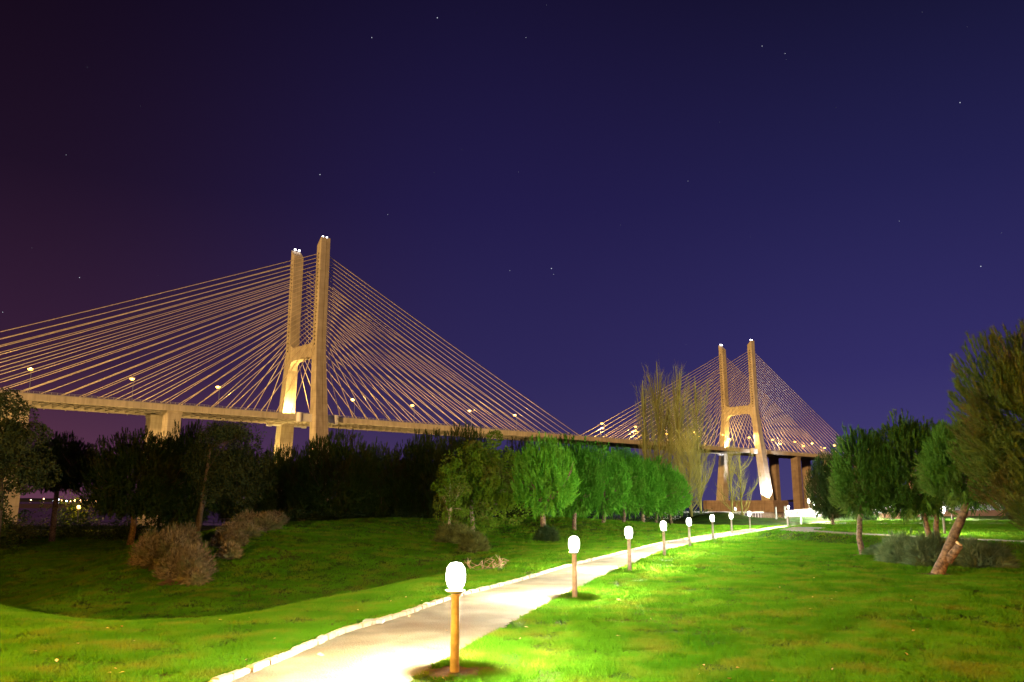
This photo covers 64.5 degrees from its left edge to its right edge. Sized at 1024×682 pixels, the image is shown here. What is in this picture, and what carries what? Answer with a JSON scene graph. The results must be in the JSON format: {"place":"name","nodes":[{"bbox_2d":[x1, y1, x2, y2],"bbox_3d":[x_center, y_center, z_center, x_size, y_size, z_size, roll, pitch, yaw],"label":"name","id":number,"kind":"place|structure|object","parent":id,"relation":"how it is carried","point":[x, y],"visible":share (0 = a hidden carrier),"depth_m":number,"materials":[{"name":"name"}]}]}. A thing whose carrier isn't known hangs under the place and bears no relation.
{"place":"outdoors","nodes":[
{"label":"outdoors","id":0,"kind":"place"},
{"bbox_2d":[19,504,92,507],"bbox_3d":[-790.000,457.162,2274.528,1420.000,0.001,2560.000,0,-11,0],"label":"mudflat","id":1,"kind":"structure","parent":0,"point":[34,506],"depth_m":1620.47,"materials":[{"name":"soil"}]},
{"bbox_2d":[19,498,943,501],"bbox_3d":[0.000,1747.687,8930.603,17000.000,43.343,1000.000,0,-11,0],"label":"shore","id":2,"kind":"structure","parent":0,"point":[36,499],"depth_m":8519.51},
{"bbox_2d":[0,512,1023,681],"bbox_3d":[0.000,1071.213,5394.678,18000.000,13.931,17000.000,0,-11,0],"label":"ground","id":3,"kind":"structure","parent":0,"point":[720,518],"depth_m":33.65,"materials":[{"name":"green plant"}]},
{"bbox_2d":[0,475,30,549],"bbox_3d":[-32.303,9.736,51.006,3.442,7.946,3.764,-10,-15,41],"label":"hedge bush","id":4,"kind":"object","parent":3,"relation":"on","point":[3,536],"visible":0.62,"depth_m":50.83,"materials":[{"name":"green plant"}]},
{"bbox_2d":[1,508,49,539],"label":"hedge bush","id":5,"kind":"object","parent":3,"relation":"on","point":[19,530],"visible":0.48,"depth_m":64.48,"materials":[{"name":"green plant"}]},
{"bbox_2d":[0,388,62,535],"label":"broadleaf tree","id":6,"kind":"object","parent":3,"relation":"on","point":[16,446],"visible":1,"depth_m":44.45,"materials":[{"name":"green plant"}]},
{"bbox_2d":[14,430,98,541],"bbox_3d":[-34.209,10.860,61.003,6.291,8.367,6.181,0,-11,0],"label":"pine tree","id":7,"kind":"object","parent":3,"relation":"on","point":[73,452],"visible":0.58,"depth_m":60.31,"materials":[{"name":"green plant"}]},
{"bbox_2d":[37,489,100,528],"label":"shore bush","id":8,"kind":"object","parent":3,"relation":"on","point":[71,507],"visible":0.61,"depth_m":85.68,"materials":[{"name":"green plant"}]},
{"bbox_2d":[31,509,119,538],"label":"hedge bush","id":9,"kind":"object","parent":3,"relation":"on","point":[68,531],"visible":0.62,"depth_m":67.79,"materials":[{"name":"green plant"}]},
{"bbox_2d":[3,518,230,534],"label":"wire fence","id":10,"kind":"object","parent":3,"relation":"on","point":[213,522],"visible":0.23,"depth_m":72.23,"materials":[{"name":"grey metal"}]},
{"bbox_2d":[88,513,160,541],"bbox_3d":[-30.184,15.008,64.121,5.440,2.983,5.545,-6,-13,30],"label":"hedge bush","id":11,"kind":"object","parent":3,"relation":"on","point":[123,530],"visible":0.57,"depth_m":63.69,"materials":[{"name":"green plant"}]},
{"bbox_2d":[65,425,190,544],"bbox_3d":[-25.793,9.767,55.342,7.652,8.313,7.517,0,-11,0],"label":"pine tree","id":12,"kind":"object","parent":3,"relation":"on","point":[109,477],"visible":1,"depth_m":53.83,"materials":[{"name":"green plant"}]},
{"bbox_2d":[138,518,201,534],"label":"hedge bush","id":13,"kind":"object","parent":3,"relation":"on","point":[158,527],"visible":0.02,"depth_m":67.41,"materials":[{"name":"green plant"}]},
{"bbox_2d":[136,419,220,530],"bbox_3d":[-24.075,10.146,59.211,6.127,8.997,6.402,6,-13,-30],"label":"pine tree","id":14,"kind":"object","parent":3,"relation":"on","point":[187,511],"visible":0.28,"depth_m":58.10,"materials":[{"name":"green plant"}]},
{"bbox_2d":[157,574,213,585],"bbox_3d":[-13.028,9.469,32.443,2.221,0.396,2.200,0,-11,0],"label":"soil patch","id":15,"kind":"object","parent":3,"relation":"on","point":[168,581],"visible":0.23,"depth_m":31.79,"materials":[{"name":"brown soil"}]},
{"bbox_2d":[151,540,218,581],"bbox_3d":[-13.130,8.839,32.687,2.482,1.801,2.422,0,-11,0],"label":"lavender bush","id":16,"kind":"object","parent":15,"relation":"on","point":[174,564],"visible":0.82,"depth_m":32.16,"materials":[{"name":"brown plant"}]},
{"bbox_2d":[179,422,277,531],"bbox_3d":[-17.215,8.491,49.361,5.480,7.210,5.549,0,-11,0],"label":"broadleaf tree","id":17,"kind":"object","parent":3,"relation":"on","point":[229,468],"visible":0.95,"depth_m":48.70,"materials":[{"name":"green plant"}]},
{"bbox_2d":[195,418,266,532],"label":"broadleaf tree","id":18,"kind":"object","parent":3,"relation":"on","point":[230,433],"visible":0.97,"depth_m":48.29,"materials":[{"name":"green plant"}]},
{"bbox_2d":[209,444,263,524],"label":"pine tree","id":19,"kind":"object","parent":3,"relation":"on","point":[222,517],"visible":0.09,"depth_m":82.58,"materials":[{"name":"green plant"}]},
{"bbox_2d":[232,508,285,532],"bbox_3d":[-13.516,9.548,43.167,3.031,1.461,2.643,0,-11,0],"label":"lavender bush","id":20,"kind":"object","parent":3,"relation":"on","point":[266,521],"visible":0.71,"depth_m":42.70,"materials":[{"name":"brown plant"}]},
{"bbox_2d":[245,439,305,520],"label":"pine tree","id":21,"kind":"object","parent":3,"relation":"on","point":[271,500],"visible":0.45,"depth_m":80.94,"materials":[{"name":"green plant"}]},
{"bbox_2d":[269,508,329,521],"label":"hedge bush","id":22,"kind":"object","parent":3,"relation":"on","point":[300,515],"visible":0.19,"depth_m":71.81,"materials":[{"name":"green plant"}]},
{"bbox_2d":[282,427,385,520],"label":"pine tree","id":23,"kind":"object","parent":3,"relation":"on","point":[321,477],"visible":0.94,"depth_m":76.67,"materials":[{"name":"green plant"}]},
{"bbox_2d":[343,438,401,517],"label":"pine tree","id":24,"kind":"object","parent":3,"relation":"on","point":[381,504],"visible":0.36,"depth_m":79.07,"materials":[{"name":"green plant"}]},
{"bbox_2d":[363,619,384,623],"bbox_3d":[-2.530,5.120,14.850,0.360,0.056,0.260,0,-11,0],"label":"drain cover","id":25,"kind":"object","parent":3,"relation":"on","point":[379,621],"visible":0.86,"depth_m":14.75,"materials":[{"name":"metal"}]},
{"bbox_2d":[376,508,434,517],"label":"hedge bush","id":26,"kind":"object","parent":3,"relation":"on","point":[405,515],"visible":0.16,"depth_m":72.11,"materials":[{"name":"green plant"}]},
{"bbox_2d":[381,427,447,517],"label":"pine tree","id":27,"kind":"object","parent":3,"relation":"on","point":[408,488],"visible":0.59,"depth_m":77.12,"materials":[{"name":"green plant"}]},
{"bbox_2d":[430,458,471,523],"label":"broadleaf tree","id":28,"kind":"object","parent":3,"relation":"on","point":[450,496],"visible":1,"depth_m":44.96,"materials":[{"name":"green plant"}]},
{"bbox_2d":[420,419,495,517],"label":"pine tree","id":29,"kind":"object","parent":3,"relation":"on","point":[443,449],"visible":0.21,"depth_m":74.31,"materials":[{"name":"green plant"}]},
{"bbox_2d":[424,666,492,680],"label":"soil patch","id":30,"kind":"object","parent":3,"relation":"on","point":[441,671],"visible":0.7,"depth_m":10.62,"materials":[{"name":"brown soil"}]},
{"bbox_2d":[446,589,464,672],"bbox_3d":[-0.750,3.669,10.733,0.264,1.450,0.257,0,-11,0],"label":"path lamp","id":31,"kind":"object","parent":30,"relation":"on","point":[455,627],"visible":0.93,"depth_m":10.66,"materials":[{"name":"brown wood"}]},
{"bbox_2d":[36,573,914,680],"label":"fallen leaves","id":32,"kind":"object","parent":3,"relation":"on","point":[320,654],"visible":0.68,"depth_m":11.66,"materials":[{"name":"brown plant"}]},
{"bbox_2d":[208,528,753,681],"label":"kerb","id":33,"kind":"structure","parent":3,"relation":"on","point":[257,666],"depth_m":14.20,"materials":[{"name":"concrete"}]},
{"bbox_2d":[435,429,529,534],"bbox_3d":[-1.820,8.674,49.744,5.934,6.492,6.210,0,-11,0],"label":"broadleaf tree","id":34,"kind":"object","parent":3,"relation":"on","point":[489,484],"visible":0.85,"depth_m":48.73,"materials":[{"name":"green plant"}]},
{"bbox_2d":[464,554,508,568],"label":"dead branches","id":35,"kind":"object","parent":3,"relation":"on","point":[499,558],"visible":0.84,"depth_m":27.20,"materials":[{"name":"brown wood"}]},
{"bbox_2d":[475,508,512,517],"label":"hedge bush","id":36,"kind":"object","parent":3,"relation":"on","point":[498,515],"visible":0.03,"depth_m":71.22,"materials":[{"name":"green plant"}]},
{"bbox_2d":[499,436,546,517],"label":"pine tree","id":37,"kind":"object","parent":3,"relation":"on","point":[508,465],"visible":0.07,"depth_m":70.51,"materials":[{"name":"green plant"}]},
{"bbox_2d":[510,432,581,527],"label":"pine tree","id":38,"kind":"object","parent":3,"relation":"on","point":[557,477],"visible":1,"depth_m":45.54,"materials":[{"name":"green plant"}]},
{"bbox_2d":[529,432,595,517],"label":"pine tree","id":39,"kind":"object","parent":3,"relation":"on","point":[558,513],"visible":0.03,"depth_m":64.84,"materials":[{"name":"green plant"}]},
{"bbox_2d":[548,436,607,529],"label":"pine tree","id":40,"kind":"object","parent":3,"relation":"on","point":[584,469],"visible":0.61,"depth_m":53.99,"materials":[{"name":"green plant"}]},
{"bbox_2d":[577,511,620,519],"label":"hedge bush","id":41,"kind":"object","parent":3,"relation":"on","point":[600,516],"visible":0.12,"depth_m":73.76,"materials":[{"name":"green plant"}]},
{"bbox_2d":[573,440,636,522],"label":"pine tree","id":42,"kind":"object","parent":3,"relation":"on","point":[619,478],"visible":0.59,"depth_m":58.72,"materials":[{"name":"green plant"}]},
{"bbox_2d":[600,445,649,521],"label":"pine tree","id":43,"kind":"object","parent":3,"relation":"on","point":[632,464],"visible":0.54,"depth_m":63.38,"materials":[{"name":"green plant"}]},
{"bbox_2d":[608,510,677,522],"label":"hedge bush","id":44,"kind":"object","parent":3,"relation":"on","point":[647,519],"visible":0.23,"depth_m":79.49,"materials":[{"name":"green plant"}]},
{"bbox_2d":[629,380,658,517],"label":"poplar tree","id":45,"kind":"object","parent":3,"relation":"on","point":[645,441],"visible":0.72,"depth_m":95.77,"materials":[{"name":"green plant"}]},
{"bbox_2d":[627,449,667,521],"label":"pine tree","id":46,"kind":"object","parent":3,"relation":"on","point":[654,494],"visible":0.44,"depth_m":68.04,"materials":[{"name":"green plant"}]},
{"bbox_2d":[638,361,676,519],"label":"poplar tree","id":47,"kind":"object","parent":3,"relation":"on","point":[657,403],"visible":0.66,"depth_m":97.86,"materials":[{"name":"green plant"}]},
{"bbox_2d":[644,454,681,522],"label":"pine tree","id":48,"kind":"object","parent":3,"relation":"on","point":[671,494],"visible":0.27,"depth_m":74.09,"materials":[{"name":"green plant"}]},
{"bbox_2d":[661,530,665,554],"bbox_3d":[6.220,8.109,33.260,0.264,1.450,0.257,0,-11,0],"label":"path lamp","id":49,"kind":"object","parent":3,"relation":"on","point":[663,539],"visible":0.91,"depth_m":33.19,"materials":[{"name":"brown wood"}]},
{"bbox_2d":[651,402,686,515],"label":"poplar tree","id":50,"kind":"object","parent":3,"relation":"on","point":[668,422],"visible":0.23,"depth_m":103.48,"materials":[{"name":"plant"}]},
{"bbox_2d":[660,463,696,523],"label":"pine tree","id":51,"kind":"object","parent":3,"relation":"on","point":[683,501],"visible":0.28,"depth_m":79.75,"materials":[{"name":"green plant"}]},
{"bbox_2d":[658,364,703,519],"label":"poplar tree","id":52,"kind":"object","parent":3,"relation":"on","point":[680,419],"visible":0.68,"depth_m":96.72,"materials":[{"name":"green plant"}]},
{"bbox_2d":[686,525,691,545],"bbox_3d":[8.700,9.408,39.833,0.264,1.450,0.257,0,-11,0],"label":"path lamp","id":53,"kind":"object","parent":3,"relation":"on","point":[689,536],"visible":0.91,"depth_m":39.77,"materials":[{"name":"brown wood"}]},
{"bbox_2d":[668,508,711,520],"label":"hedge bush","id":54,"kind":"object","parent":3,"relation":"on","point":[688,516],"visible":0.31,"depth_m":93.50,"materials":[{"name":"green plant"}]},
{"bbox_2d":[671,422,711,516],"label":"poplar tree","id":55,"kind":"object","parent":3,"relation":"on","point":[691,471],"visible":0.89,"depth_m":90.80,"materials":[{"name":"green plant"}]},
{"bbox_2d":[682,378,717,513],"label":"poplar tree","id":56,"kind":"object","parent":3,"relation":"on","point":[697,407],"visible":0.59,"depth_m":98.52,"materials":[{"name":"plant"}]},
{"bbox_2d":[711,521,713,537],"bbox_3d":[11.900,11.047,48.173,0.264,1.450,0.257,0,-11,0],"label":"path lamp","id":57,"kind":"object","parent":3,"relation":"on","point":[712,529],"visible":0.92,"depth_m":48.10,"materials":[{"name":"brown wood"}]},
{"bbox_2d":[720,434,744,512],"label":"poplar tree","id":58,"kind":"object","parent":3,"relation":"on","point":[733,474],"visible":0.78,"depth_m":90.58,"materials":[{"name":"green plant"}]},
{"bbox_2d":[713,445,761,514],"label":"poplar tree","id":59,"kind":"object","parent":3,"relation":"on","point":[741,483],"visible":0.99,"depth_m":88.31,"materials":[{"name":"green plant"}]},
{"bbox_2d":[803,446,854,524],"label":"pine tree","id":60,"kind":"object","parent":3,"relation":"on","point":[817,491],"visible":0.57,"depth_m":60.52,"materials":[{"name":"green plant"}]},
{"bbox_2d":[848,512,884,519],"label":"hedge bush","id":61,"kind":"object","parent":3,"relation":"on","point":[867,518],"visible":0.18,"depth_m":83.28,"materials":[{"name":"green plant"}]},
{"bbox_2d":[854,408,972,535],"bbox_3d":[16.699,5.713,33.585,5.008,5.805,5.094,0,-11,0],"label":"pine tree","id":62,"kind":"object","parent":3,"relation":"on","point":[906,438],"visible":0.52,"depth_m":32.75,"materials":[{"name":"green plant"}]},
{"bbox_2d":[879,510,1004,518],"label":"walkway","id":63,"kind":"structure","parent":3,"relation":"on","point":[992,513],"depth_m":97.60,"materials":[{"name":"beige concrete"}]},
{"bbox_2d":[789,505,1000,516],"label":"railing","id":64,"kind":"object","parent":63,"relation":"on","point":[805,510],"visible":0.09,"depth_m":89.95,"materials":[{"name":"white metal"}]},
{"bbox_2d":[942,513,945,533],"bbox_3d":[23.200,9.675,43.653,0.264,1.579,0.257,0,-11,0],"label":"path lamp","id":65,"kind":"object","parent":3,"relation":"on","point":[944,528],"visible":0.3,"depth_m":43.57,"materials":[{"name":"brown wood"}]},
{"bbox_2d":[944,319,1023,537],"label":"pine tree","id":66,"kind":"object","parent":3,"relation":"on","point":[1002,449],"visible":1,"depth_m":17.94,"materials":[{"name":"green plant"}]},
{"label":"soil patch","id":67,"kind":"structure","parent":3,"relation":"on","visible":0},
{"bbox_2d":[910,414,1011,574],"bbox_3d":[14.150,4.718,25.188,3.180,5.118,3.095,0,-11,0],"label":"pine tree","id":68,"kind":"object","parent":67,"relation":"on","point":[942,469],"visible":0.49,"depth_m":24.88,"materials":[{"name":"green plant"}]},
{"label":"soil patch","id":69,"kind":"structure","parent":3,"relation":"on","visible":0},
{"bbox_2d":[874,526,921,563],"bbox_3d":[14.260,7.502,29.364,2.247,1.621,2.281,0,-11,0],"label":"rosemary bush","id":70,"kind":"object","parent":69,"relation":"on","point":[890,548],"visible":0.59,"depth_m":29.08,"materials":[{"name":"green plant"}]},
{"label":"soil patch","id":71,"kind":"structure","parent":3,"relation":"on","visible":0},
{"bbox_2d":[896,528,956,566],"bbox_3d":[14.336,7.183,27.891,2.071,1.625,2.116,0,-11,0],"label":"rosemary bush","id":72,"kind":"object","parent":71,"relation":"on","point":[922,550],"visible":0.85,"depth_m":27.53,"materials":[{"name":"green plant"}]},
{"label":"soil patch","id":73,"kind":"structure","parent":3,"relation":"on","visible":0},
{"bbox_2d":[942,534,981,566],"bbox_3d":[15.435,7.288,27.980,2.178,1.371,1.847,9,-14,-37],"label":"rosemary bush","id":74,"kind":"object","parent":73,"relation":"on","point":[961,540],"visible":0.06,"depth_m":27.76,"materials":[{"name":"green plant"}]},
{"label":"soil patch","id":75,"kind":"structure","parent":3,"relation":"on","visible":0},
{"bbox_2d":[953,532,1023,568],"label":"rosemary bush","id":76,"kind":"object","parent":75,"relation":"on","point":[985,554],"visible":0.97,"depth_m":26.70,"materials":[{"name":"green plant"}]},
{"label":"soil patch","id":77,"kind":"structure","parent":3,"relation":"on","visible":0},
{"bbox_2d":[868,543,879,551],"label":"rosemary bush","id":78,"kind":"object","parent":77,"relation":"on","point":[874,545],"visible":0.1,"depth_m":33.80,"materials":[{"name":"green plant"}]},
{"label":"soil patch","id":79,"kind":"structure","parent":3,"relation":"on","visible":0},
{"bbox_2d":[860,547,876,555],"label":"rosemary bush","id":80,"kind":"object","parent":79,"relation":"on","point":[868,551],"visible":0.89,"depth_m":32.79,"materials":[{"name":"green plant"}]},
{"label":"soil patch","id":81,"kind":"structure","parent":3,"relation":"on","visible":0},
{"bbox_2d":[431,519,475,544],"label":"shrub","id":82,"kind":"object","parent":81,"relation":"on","point":[449,533],"visible":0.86,"depth_m":42.56,"materials":[{"name":"green plant"}]},
{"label":"soil patch","id":83,"kind":"structure","parent":3,"relation":"on","visible":0},
{"bbox_2d":[454,528,492,553],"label":"shrub","id":84,"kind":"object","parent":83,"relation":"on","point":[471,541],"visible":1,"depth_m":39.13,"materials":[{"name":"green plant"}]},
{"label":"soil patch","id":85,"kind":"structure","parent":3,"relation":"on","visible":0},
{"bbox_2d":[531,523,562,541],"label":"shrub","id":86,"kind":"object","parent":85,"relation":"on","point":[544,533],"visible":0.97,"depth_m":44.56,"materials":[{"name":"green plant"}]},
{"bbox_2d":[0,0,1023,500],"label":"sky","id":87,"kind":"structure","parent":0,"point":[810,182],"materials":[{"name":"blue"}]},
{"bbox_2d":[15,502,1018,525],"bbox_3d":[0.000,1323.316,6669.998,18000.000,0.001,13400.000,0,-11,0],"label":"river","id":88,"kind":"structure","parent":0,"point":[211,517],"depth_m":543.18,"materials":[{"name":"black liquid"}]},
{"bbox_2d":[0,236,910,523],"bbox_3d":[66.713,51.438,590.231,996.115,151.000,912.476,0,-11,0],"label":"cable stayed bridge","id":89,"kind":"structure","parent":88,"relation":"on","point":[284,418],"depth_m":439.81,"materials":[{"name":"concrete"}]},
{"bbox_2d":[230,521,836,681],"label":"path","id":90,"kind":"structure","parent":0,"point":[383,652],"depth_m":13.52,"materials":[{"name":"beige concrete"}]},
{"bbox_2d":[781,527,1023,541],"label":"cross path","id":91,"kind":"structure","parent":0,"point":[805,529],"depth_m":45.97,"materials":[{"name":"beige concrete"}]},
{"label":"soil patch","id":92,"kind":"structure","parent":0,"visible":0},
{"bbox_2d":[124,525,190,568],"bbox_3d":[-15.010,8.834,35.054,3.098,2.034,2.920,0,-11,0],"label":"lavender bush","id":93,"kind":"object","parent":92,"relation":"on","point":[150,548],"visible":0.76,"depth_m":34.31,"materials":[{"name":"brown plant"}]},
{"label":"soil patch","id":94,"kind":"structure","parent":0,"visible":0},
{"bbox_2d":[163,519,205,550],"bbox_3d":[-14.399,8.775,35.611,2.490,1.998,2.411,0,-11,0],"label":"lavender bush","id":95,"kind":"object","parent":94,"relation":"on","point":[192,536],"visible":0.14,"depth_m":35.32,"materials":[{"name":"brown plant"}]},
{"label":"soil patch","id":96,"kind":"structure","parent":0,"visible":0},
{"bbox_2d":[179,565,215,587],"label":"lavender bush","id":97,"kind":"object","parent":96,"relation":"on","point":[196,574],"visible":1,"depth_m":31.45,"materials":[{"name":"brown plant"}]},
{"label":"soil patch","id":98,"kind":"structure","parent":0,"visible":0},
{"bbox_2d":[213,539,243,559],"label":"lavender bush","id":99,"kind":"object","parent":98,"relation":"on","point":[229,549],"visible":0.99,"depth_m":35.51,"materials":[{"name":"brown plant"}]},
{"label":"soil patch","id":100,"kind":"structure","parent":0,"visible":0},
{"bbox_2d":[209,528,251,547],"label":"lavender bush","id":101,"kind":"object","parent":100,"relation":"on","point":[236,536],"visible":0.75,"depth_m":38.17,"materials":[{"name":"brown plant"}]},
{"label":"soil patch","id":102,"kind":"structure","parent":0,"visible":0},
{"bbox_2d":[213,520,261,537],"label":"lavender bush","id":103,"kind":"object","parent":102,"relation":"on","point":[249,529],"visible":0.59,"depth_m":40.50,"materials":[{"name":"brown plant"}]},
{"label":"soil patch","id":104,"kind":"structure","parent":0,"visible":0},
{"bbox_2d":[268,508,289,523],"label":"lavender bush","id":105,"kind":"object","parent":104,"relation":"on","point":[284,518],"visible":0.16,"depth_m":50.68,"materials":[{"name":"plant"}]},
{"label":"soil patch","id":106,"kind":"structure","parent":0,"visible":0},
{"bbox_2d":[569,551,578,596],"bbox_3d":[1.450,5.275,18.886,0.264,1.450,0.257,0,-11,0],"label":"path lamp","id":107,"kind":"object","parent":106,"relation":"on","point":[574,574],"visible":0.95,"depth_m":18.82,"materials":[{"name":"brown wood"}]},
{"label":"soil patch","id":108,"kind":"structure","parent":0,"visible":0},
{"bbox_2d":[625,537,631,570],"bbox_3d":[3.750,6.674,26.000,0.264,1.450,0.257,0,-11,0],"label":"path lamp","id":109,"kind":"object","parent":108,"relation":"on","point":[629,550],"visible":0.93,"depth_m":25.95,"materials":[{"name":"brown wood"}]},
{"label":"soil patch","id":110,"kind":"structure","parent":0,"visible":0},
{"bbox_2d":[826,422,902,554],"bbox_3d":[14.741,6.135,33.984,3.038,5.531,3.118,0,-11,0],"label":"pine tree","id":111,"kind":"object","parent":110,"relation":"on","point":[844,484],"visible":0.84,"depth_m":33.49,"materials":[{"name":"green plant"}]}
]}

